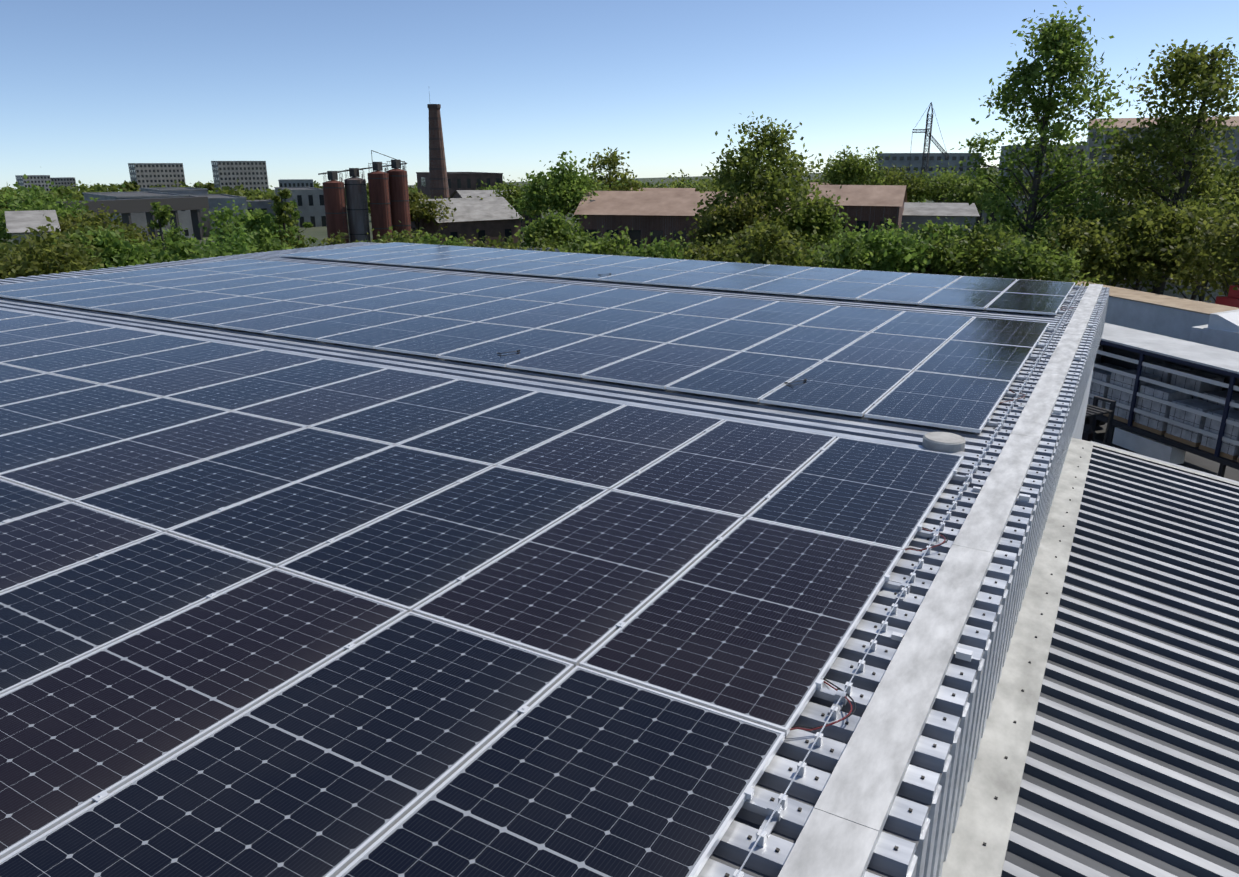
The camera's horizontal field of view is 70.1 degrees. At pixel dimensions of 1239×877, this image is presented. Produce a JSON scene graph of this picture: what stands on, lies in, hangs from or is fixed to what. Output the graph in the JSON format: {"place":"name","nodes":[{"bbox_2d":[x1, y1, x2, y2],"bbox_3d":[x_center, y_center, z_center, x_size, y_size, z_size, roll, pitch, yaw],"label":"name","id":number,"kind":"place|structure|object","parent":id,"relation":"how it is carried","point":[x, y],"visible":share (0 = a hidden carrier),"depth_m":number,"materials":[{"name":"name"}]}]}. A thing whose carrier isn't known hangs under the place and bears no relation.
{"place":"outdoors","nodes":[
{"label":"outdoors","id":0,"kind":"place"},
{"bbox_2d":[0,167,1230,281],"bbox_3d":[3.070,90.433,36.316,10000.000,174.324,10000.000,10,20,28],"label":"ground","id":1,"kind":"structure","parent":0,"point":[319,234],"depth_m":224.71,"materials":[{"name":"green plant"}]},
{"bbox_2d":[5,210,60,253],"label":"shed","id":2,"kind":"structure","parent":1,"relation":"on","point":[18,222],"depth_m":79.75,"materials":[{"name":"metal"}]},
{"bbox_2d":[15,175,51,192],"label":"apartment block","id":3,"kind":"structure","parent":1,"relation":"on","point":[39,180],"depth_m":616.52,"materials":[{"name":"grey concrete"}]},
{"bbox_2d":[0,174,109,253],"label":"broad tree","id":4,"kind":"object","parent":1,"relation":"on","point":[28,204],"visible":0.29,"depth_m":92.64,"materials":[{"name":"green plant"}]},
{"bbox_2d":[0,215,116,278],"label":"scrub","id":5,"kind":"object","parent":1,"relation":"on","point":[37,260],"visible":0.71,"depth_m":44.48,"materials":[{"name":"green plant"}]},
{"bbox_2d":[50,177,75,188],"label":"apartment block","id":6,"kind":"structure","parent":1,"relation":"on","point":[64,181],"depth_m":657.91,"materials":[{"name":"concrete"}]},
{"bbox_2d":[1,216,138,262],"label":"bush","id":7,"kind":"object","parent":1,"relation":"on","point":[87,228],"visible":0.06,"depth_m":58.33,"materials":[{"name":"green plant"}]},
{"bbox_2d":[34,229,108,275],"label":"scrub","id":8,"kind":"object","parent":1,"relation":"on","point":[91,253],"visible":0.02,"depth_m":49.78,"materials":[{"name":"green plant"}]},
{"bbox_2d":[51,185,111,202],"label":"tree","id":9,"kind":"object","parent":1,"relation":"on","point":[76,196],"visible":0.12,"depth_m":228.86,"materials":[{"name":"green plant"}]},
{"bbox_2d":[40,222,147,244],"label":"scrub","id":10,"kind":"object","parent":1,"relation":"on","point":[128,238],"depth_m":79.79,"materials":[{"name":"green plant"}]},
{"bbox_2d":[58,204,156,246],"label":"broad tree","id":11,"kind":"object","parent":1,"relation":"on","point":[65,225],"visible":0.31,"depth_m":84.22,"materials":[{"name":"green plant"}]},
{"bbox_2d":[80,225,174,268],"bbox_3d":[-33.031,-10.084,58.429,7.591,8.001,6.968,-12,21,-33],"label":"tree","id":12,"kind":"object","parent":1,"relation":"on","point":[119,253],"visible":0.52,"depth_m":56.99,"materials":[{"name":"green plant"}]},
{"bbox_2d":[54,196,208,240],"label":"building","id":13,"kind":"structure","parent":1,"relation":"on","point":[125,208],"depth_m":171.00,"materials":[{"name":"grey concrete"}]},
{"bbox_2d":[82,191,193,240],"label":"industrial hall","id":14,"kind":"structure","parent":1,"relation":"on","point":[140,220],"depth_m":185.01,"materials":[{"name":"grey concrete"}]},
{"bbox_2d":[128,163,185,190],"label":"apartment block","id":15,"kind":"structure","parent":1,"relation":"on","point":[145,175],"depth_m":598.62,"materials":[{"name":"concrete"}]},
{"bbox_2d":[148,202,175,256],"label":"poplar tree","id":16,"kind":"object","parent":1,"relation":"on","point":[162,217],"visible":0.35,"depth_m":72.82,"materials":[{"name":"green plant"}]},
{"bbox_2d":[138,223,199,251],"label":"scrub","id":17,"kind":"object","parent":1,"relation":"on","point":[174,238],"visible":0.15,"depth_m":80.29,"materials":[{"name":"green plant"}]},
{"bbox_2d":[140,187,207,233],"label":"industrial hall","id":18,"kind":"structure","parent":1,"relation":"on","point":[191,191],"depth_m":206.22,"materials":[{"name":"grey concrete"}]},
{"bbox_2d":[159,229,234,262],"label":"scrub","id":19,"kind":"object","parent":1,"relation":"on","point":[185,250],"visible":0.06,"depth_m":54.97,"materials":[{"name":"green plant"}]},
{"bbox_2d":[189,194,246,235],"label":"industrial hall","id":20,"kind":"structure","parent":1,"relation":"on","point":[214,200],"depth_m":192.11,"materials":[{"name":"grey concrete"}]},
{"bbox_2d":[211,161,268,191],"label":"apartment block","id":21,"kind":"structure","parent":1,"relation":"on","point":[249,175],"depth_m":602.32,"materials":[{"name":"concrete"}]},
{"bbox_2d":[211,179,275,196],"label":"tree","id":22,"kind":"object","parent":1,"relation":"on","point":[225,190],"visible":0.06,"depth_m":243.06,"materials":[{"name":"green plant"}]},
{"bbox_2d":[191,218,302,255],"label":"scrub","id":23,"kind":"object","parent":1,"relation":"on","point":[237,246],"visible":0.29,"depth_m":61.86,"materials":[{"name":"green plant"}]},
{"bbox_2d":[198,200,299,246],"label":"broad tree","id":24,"kind":"object","parent":1,"relation":"on","point":[256,219],"visible":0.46,"depth_m":78.01,"materials":[{"name":"green plant"}]},
{"bbox_2d":[239,186,273,200],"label":"tree","id":25,"kind":"object","parent":1,"relation":"on","point":[256,194],"visible":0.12,"depth_m":239.96,"materials":[{"name":"green plant"}]},
{"bbox_2d":[246,197,285,224],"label":"industrial hall","id":26,"kind":"structure","parent":1,"relation":"on","point":[260,204],"depth_m":225.06,"materials":[{"name":"grey concrete"}]},
{"bbox_2d":[243,225,291,253],"bbox_3d":[-22.265,-9.886,57.135,4.500,7.680,4.444,10,20,28],"label":"tree","id":27,"kind":"object","parent":1,"relation":"on","point":[263,238],"visible":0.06,"depth_m":56.03,"materials":[{"name":"green plant"}]},
{"bbox_2d":[268,188,306,249],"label":"poplar tree","id":28,"kind":"object","parent":1,"relation":"on","point":[280,207],"visible":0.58,"depth_m":77.81,"materials":[{"name":"green plant"}]},
{"bbox_2d":[278,179,313,187],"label":"distant low block","id":29,"kind":"structure","parent":1,"relation":"on","point":[295,182],"depth_m":544.15,"materials":[{"name":"grey concrete"}]},
{"bbox_2d":[274,187,326,227],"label":"building","id":30,"kind":"structure","parent":1,"relation":"on","point":[309,201],"depth_m":220.21,"materials":[{"name":"concrete"}]},
{"bbox_2d":[286,199,317,243],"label":"poplar tree","id":31,"kind":"object","parent":1,"relation":"on","point":[296,213],"visible":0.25,"depth_m":82.39,"materials":[{"name":"green plant"}]},
{"bbox_2d":[309,230,358,245],"bbox_3d":[-17.191,-9.223,54.982,4.289,7.323,4.617,1,18,3],"label":"tree","id":32,"kind":"object","parent":1,"relation":"on","point":[336,239],"visible":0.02,"depth_m":53.74,"materials":[{"name":"green plant"}]},
{"bbox_2d":[318,150,411,244],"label":"silos","id":33,"kind":"object","parent":1,"relation":"on","point":[356,222],"visible":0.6,"depth_m":103.95,"materials":[{"name":"metal"}]},
{"bbox_2d":[339,95,445,242],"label":"chimney and silo ladders","id":34,"kind":"object","parent":1,"relation":"on","point":[386,198],"visible":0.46,"depth_m":102.88,"materials":[{"name":"grey metal"}]},
{"bbox_2d":[367,220,447,244],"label":"scrub","id":35,"kind":"object","parent":1,"relation":"on","point":[403,238],"visible":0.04,"depth_m":70.95,"materials":[{"name":"green plant"}]},
{"bbox_2d":[409,189,456,232],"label":"broad tree","id":36,"kind":"object","parent":1,"relation":"on","point":[417,208],"visible":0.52,"depth_m":109.97,"materials":[{"name":"green plant"}]},
{"bbox_2d":[427,104,448,198],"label":"brick chimney","id":37,"kind":"object","parent":1,"relation":"on","point":[438,185],"visible":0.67,"depth_m":153.17,"materials":[{"name":"brown"}]},
{"bbox_2d":[410,231,468,246],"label":"bush","id":38,"kind":"object","parent":1,"relation":"on","point":[453,242],"visible":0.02,"depth_m":56.65,"materials":[{"name":"green plant"}]},
{"bbox_2d":[416,172,502,197],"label":"tall brick works","id":39,"kind":"structure","parent":1,"relation":"on","point":[463,180],"depth_m":204.39,"materials":[{"name":"grey"}]},
{"bbox_2d":[411,197,523,246],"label":"slate shed","id":40,"kind":"structure","parent":1,"relation":"on","point":[490,218],"depth_m":114.07,"materials":[{"name":"brick"}]},
{"bbox_2d":[453,229,522,248],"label":"scrub","id":41,"kind":"object","parent":1,"relation":"on","point":[490,244],"visible":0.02,"depth_m":71.34,"materials":[{"name":"green plant"}]},
{"bbox_2d":[450,190,541,233],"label":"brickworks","id":42,"kind":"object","parent":1,"relation":"on","point":[468,193],"visible":0.1,"depth_m":165.48,"materials":[{"name":"grey stone"}]},
{"bbox_2d":[490,175,549,224],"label":"broad tree","id":43,"kind":"object","parent":1,"relation":"on","point":[516,191],"visible":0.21,"depth_m":127.42,"materials":[{"name":"green plant"}]},
{"bbox_2d":[492,237,560,251],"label":"scrub","id":44,"kind":"object","parent":1,"relation":"on","point":[511,245],"visible":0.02,"depth_m":51.55,"materials":[{"name":"green plant"}]},
{"bbox_2d":[525,227,581,248],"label":"scrub","id":45,"kind":"object","parent":1,"relation":"on","point":[545,241],"visible":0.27,"depth_m":74.84,"materials":[{"name":"green plant"}]},
{"bbox_2d":[514,208,603,247],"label":"bush","id":46,"kind":"object","parent":1,"relation":"on","point":[559,226],"visible":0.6,"depth_m":76.33,"materials":[{"name":"green plant"}]},
{"bbox_2d":[508,150,611,224],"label":"broad tree","id":47,"kind":"object","parent":1,"relation":"on","point":[564,189],"visible":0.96,"depth_m":98.22,"materials":[{"name":"green plant"}]},
{"bbox_2d":[549,226,642,255],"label":"bush","id":48,"kind":"object","parent":1,"relation":"on","point":[600,245],"visible":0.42,"depth_m":55.96,"materials":[{"name":"green plant"}]},
{"bbox_2d":[573,147,650,229],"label":"tall tree","id":49,"kind":"object","parent":1,"relation":"on","point":[611,161],"visible":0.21,"depth_m":106.30,"materials":[{"name":"green plant"}]},
{"bbox_2d":[618,232,695,258],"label":"bush","id":50,"kind":"object","parent":1,"relation":"on","point":[662,250],"visible":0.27,"depth_m":52.62,"materials":[{"name":"green plant"}]},
{"bbox_2d":[574,191,790,250],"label":"building","id":51,"kind":"structure","parent":1,"relation":"on","point":[658,214],"depth_m":93.98,"materials":[{"name":"brown brick"}]},
{"bbox_2d":[663,169,720,191],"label":"broad tree","id":52,"kind":"object","parent":1,"relation":"on","point":[683,185],"visible":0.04,"depth_m":114.88,"materials":[{"name":"green plant"}]},
{"bbox_2d":[670,226,741,261],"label":"bush","id":53,"kind":"object","parent":1,"relation":"on","point":[697,253],"visible":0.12,"depth_m":45.95,"materials":[{"name":"green plant"}]},
{"bbox_2d":[682,187,778,252],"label":"broad tree","id":54,"kind":"object","parent":1,"relation":"on","point":[719,221],"visible":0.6,"depth_m":66.09,"materials":[{"name":"green plant"}]},
{"bbox_2d":[713,218,823,266],"bbox_3d":[7.548,-7.183,44.778,6.161,7.724,7.314,-7,19,-22],"label":"bush","id":55,"kind":"object","parent":1,"relation":"on","point":[756,254],"visible":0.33,"depth_m":43.62,"materials":[{"name":"green plant"}]},
{"bbox_2d":[692,111,847,249],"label":"tall tree","id":56,"kind":"object","parent":1,"relation":"on","point":[753,169],"visible":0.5,"depth_m":70.30,"materials":[{"name":"green plant"}]},
{"bbox_2d":[770,196,857,257],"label":"broad tree","id":57,"kind":"object","parent":1,"relation":"on","point":[831,227],"visible":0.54,"depth_m":74.31,"materials":[{"name":"green plant"}]},
{"bbox_2d":[781,226,890,270],"bbox_3d":[11.106,-7.477,46.242,5.741,7.254,5.732,-1,18,-2],"label":"bush","id":58,"kind":"object","parent":1,"relation":"on","point":[839,258],"visible":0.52,"depth_m":45.02,"materials":[{"name":"green plant"}]},
{"bbox_2d":[813,145,890,184],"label":"broad tree","id":59,"kind":"object","parent":1,"relation":"on","point":[849,170],"visible":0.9,"depth_m":123.26,"materials":[{"name":"green plant"}]},
{"bbox_2d":[806,185,906,240],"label":"brick shed","id":60,"kind":"structure","parent":1,"relation":"on","point":[868,206],"depth_m":97.79,"materials":[{"name":"brown brick"}]},
{"bbox_2d":[825,217,910,270],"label":"scrub","id":61,"kind":"object","parent":1,"relation":"on","point":[863,229],"visible":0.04,"depth_m":63.14,"materials":[{"name":"green plant"}]},
{"bbox_2d":[831,221,941,272],"bbox_3d":[13.768,-8.073,47.897,6.447,7.236,6.159,10,20,28],"label":"bush","id":62,"kind":"object","parent":1,"relation":"on","point":[902,251],"visible":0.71,"depth_m":45.85,"materials":[{"name":"green plant"}]},
{"bbox_2d":[862,164,933,202],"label":"broad tree","id":63,"kind":"object","parent":1,"relation":"on","point":[894,175],"visible":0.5,"depth_m":135.50,"materials":[{"name":"green plant"}]},
{"bbox_2d":[875,153,981,180],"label":"apartment building","id":64,"kind":"structure","parent":1,"relation":"on","point":[899,160],"depth_m":560.86,"materials":[{"name":"grey concrete"}]},
{"bbox_2d":[909,102,949,177],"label":"tower crane","id":65,"kind":"object","parent":1,"relation":"on","point":[941,149],"visible":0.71,"depth_m":502.47,"materials":[{"name":"grey metal"}]},
{"bbox_2d":[873,216,988,276],"bbox_3d":[17.019,-8.641,49.250,6.446,7.362,6.072,-13,22,-36],"label":"bush","id":66,"kind":"object","parent":1,"relation":"on","point":[949,246],"visible":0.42,"depth_m":47.39,"materials":[{"name":"green plant"}]},
{"bbox_2d":[902,159,973,202],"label":"broad tree","id":67,"kind":"object","parent":1,"relation":"on","point":[944,185],"visible":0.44,"depth_m":134.28,"materials":[{"name":"green plant"}]},
{"bbox_2d":[916,217,963,237],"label":"scrub","id":68,"kind":"object","parent":1,"relation":"on","point":[948,229],"visible":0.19,"depth_m":74.12,"materials":[{"name":"green plant"}]},
{"bbox_2d":[901,202,979,235],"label":"long shed","id":69,"kind":"structure","parent":1,"relation":"on","point":[919,213],"depth_m":103.40,"materials":[{"name":"grey concrete"}]},
{"bbox_2d":[939,165,1021,213],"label":"broad tree","id":70,"kind":"object","parent":1,"relation":"on","point":[961,194],"visible":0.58,"depth_m":124.24,"materials":[{"name":"green plant"}]},
{"bbox_2d":[932,217,1031,277],"bbox_3d":[20.231,-8.726,49.579,6.495,7.281,6.666,10,20,28],"label":"bush","id":71,"kind":"object","parent":1,"relation":"on","point":[991,242],"visible":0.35,"depth_m":47.91,"materials":[{"name":"green plant"}]},
{"bbox_2d":[934,195,1039,225],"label":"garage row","id":72,"kind":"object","parent":1,"relation":"on","point":[984,215],"visible":0.02,"depth_m":134.60,"materials":[{"name":"grey concrete"}]},
{"bbox_2d":[975,230,1099,285],"bbox_3d":[21.086,-7.095,45.089,5.454,6.855,6.236,-5,18,-15],"label":"bush","id":73,"kind":"object","parent":1,"relation":"on","point":[1022,258],"visible":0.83,"depth_m":43.80,"materials":[{"name":"green plant"}]},
{"bbox_2d":[997,145,1085,206],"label":"grey block","id":74,"kind":"structure","parent":1,"relation":"on","point":[1083,147],"depth_m":199.84,"materials":[{"name":"concrete"}]},
{"bbox_2d":[951,1,1133,245],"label":"tall tree","id":75,"kind":"object","parent":1,"relation":"on","point":[1059,44],"visible":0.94,"depth_m":52.58,"materials":[{"name":"green plant"}]},
{"bbox_2d":[1028,201,1182,291],"bbox_3d":[26.274,-9.062,49.315,8.668,8.068,7.461,10,20,28],"label":"bush","id":76,"kind":"object","parent":1,"relation":"on","point":[1097,249],"visible":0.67,"depth_m":47.37,"materials":[{"name":"green plant"}]},
{"bbox_2d":[1076,207,1170,286],"bbox_3d":[30.531,-10.288,54.190,7.238,7.491,8.018,10,20,28],"label":"scrub","id":77,"kind":"object","parent":1,"relation":"on","point":[1101,221],"visible":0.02,"depth_m":53.23,"materials":[{"name":"green plant"}]},
{"bbox_2d":[1056,156,1193,220],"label":"broad tree","id":78,"kind":"object","parent":1,"relation":"on","point":[1137,196],"visible":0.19,"depth_m":78.85,"materials":[{"name":"green plant"}]},
{"bbox_2d":[1077,192,1236,294],"bbox_3d":[29.482,-9.361,49.472,8.524,8.542,7.715,10,20,28],"label":"broad tree","id":79,"kind":"object","parent":1,"relation":"on","point":[1145,237],"visible":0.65,"depth_m":47.61,"materials":[{"name":"green plant"}]},
{"bbox_2d":[1082,37,1238,294],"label":"tall tree","id":80,"kind":"object","parent":1,"relation":"on","point":[1192,65],"visible":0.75,"depth_m":52.50,"materials":[{"name":"green plant"}]},
{"bbox_2d":[1085,116,1238,215],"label":"grey block","id":81,"kind":"structure","parent":1,"relation":"on","point":[1090,141],"depth_m":169.21,"materials":[{"name":"concrete"}]},
{"bbox_2d":[1096,278,1238,303],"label":"hedge","id":82,"kind":"object","parent":1,"relation":"on","point":[1169,293],"visible":0.02,"depth_m":58.81,"materials":[{"name":"green plant"}]},
{"bbox_2d":[1145,150,1238,219],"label":"broad tree","id":83,"kind":"object","parent":1,"relation":"on","point":[1235,173],"visible":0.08,"depth_m":70.66,"materials":[{"name":"green plant"}]},
{"bbox_2d":[1148,188,1238,299],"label":"broad tree","id":84,"kind":"object","parent":1,"relation":"on","point":[1197,207],"visible":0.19,"depth_m":48.29,"materials":[{"name":"green plant"}]},
{"bbox_2d":[1149,206,1238,301],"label":"broad tree","id":85,"kind":"object","parent":1,"relation":"on","point":[1224,257],"visible":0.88,"depth_m":42.40,"materials":[{"name":"green plant"}]},
{"bbox_2d":[0,0,1238,191],"label":"sky","id":86,"kind":"structure","parent":0,"point":[90,89],"materials":[{"name":"blue"}]},
{"bbox_2d":[943,364,1093,861],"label":"building walls","id":87,"kind":"structure","parent":0,"point":[1078,430],"depth_m":17.48,"materials":[{"name":"grey metal"}]},
{"bbox_2d":[0,242,1109,876],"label":"roof sheet","id":88,"kind":"object","parent":87,"relation":"on","point":[902,830],"visible":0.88,"depth_m":7.43,"materials":[{"name":"grey metal"}]},
{"bbox_2d":[0,242,1081,876],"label":"solar array","id":89,"kind":"object","parent":88,"relation":"on","point":[270,614],"visible":0.98,"depth_m":5.96,"materials":[{"name":"blue glass"}]},
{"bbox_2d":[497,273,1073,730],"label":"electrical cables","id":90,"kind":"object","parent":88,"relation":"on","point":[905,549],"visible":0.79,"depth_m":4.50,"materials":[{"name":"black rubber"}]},
{"bbox_2d":[725,286,1106,876],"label":"roof screws","id":91,"kind":"object","parent":88,"relation":"on","point":[817,778],"visible":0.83,"depth_m":5.05,"materials":[{"name":"grey metal"}]},
{"bbox_2d":[733,284,1101,876],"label":"lightning wire","id":92,"kind":"object","parent":88,"relation":"on","point":[961,653],"visible":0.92,"depth_m":4.98,"materials":[{"name":"white metal"}]},
{"bbox_2d":[778,284,1102,876],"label":"parapet cap","id":93,"kind":"object","parent":88,"relation":"on","point":[840,833],"visible":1,"depth_m":4.55,"materials":[{"name":"grey metal"}]},
{"bbox_2d":[922,432,965,452],"bbox_3d":[3.064,0.056,8.347,0.380,0.145,0.380,10,20,28],"label":"roof vent","id":94,"kind":"object","parent":88,"relation":"on","point":[944,442],"visible":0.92,"depth_m":8.23,"materials":[{"name":"white plastic"}]},
{"bbox_2d":[907,292,1109,876],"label":"corrugated wall cladding","id":95,"kind":"structure","parent":87,"relation":"attached to","point":[931,852],"depth_m":5.39,"materials":[{"name":"grey metal"}]},
{"bbox_2d":[1001,441,1238,876],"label":"corrugated roof","id":96,"kind":"structure","parent":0,"point":[1131,768],"depth_m":6.41,"materials":[{"name":"grey metal"}]},
{"bbox_2d":[941,438,1238,876],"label":"lean to flashing","id":97,"kind":"object","parent":96,"relation":"on","point":[980,839],"visible":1,"depth_m":6.06,"materials":[{"name":"grey metal"}]},
{"bbox_2d":[1095,423,1238,481],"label":"yard asphalt","id":98,"kind":"structure","parent":0,"point":[1197,462],"depth_m":30.53,"materials":[{"name":"grey asphalt"}]},
{"bbox_2d":[1082,396,1115,446],"bbox_3d":[15.850,-0.130,29.662,3.330,2.414,1.210,-8,19,-24],"label":"fork lift","id":99,"kind":"object","parent":98,"relation":"on","point":[1089,432],"visible":0.15,"depth_m":29.35,"materials":[{"name":"grey metal"}]},
{"bbox_2d":[1031,278,1238,340],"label":"building","id":100,"kind":"structure","parent":98,"relation":"on","point":[1170,316],"depth_m":39.03,"materials":[{"name":"blue"}]},
{"bbox_2d":[1084,323,1238,477],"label":"building","id":101,"kind":"structure","parent":98,"relation":"on","point":[1175,399],"depth_m":29.35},
{"bbox_2d":[1189,309,1238,351],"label":"van","id":102,"kind":"object","parent":98,"relation":"on","point":[1220,330],"visible":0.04,"depth_m":34.25,"materials":[{"name":"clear metal"}]},
{"bbox_2d":[1215,285,1238,307],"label":"red tractor","id":103,"kind":"object","parent":98,"relation":"on","point":[1231,299],"depth_m":42.10,"materials":[{"name":"red metal"}]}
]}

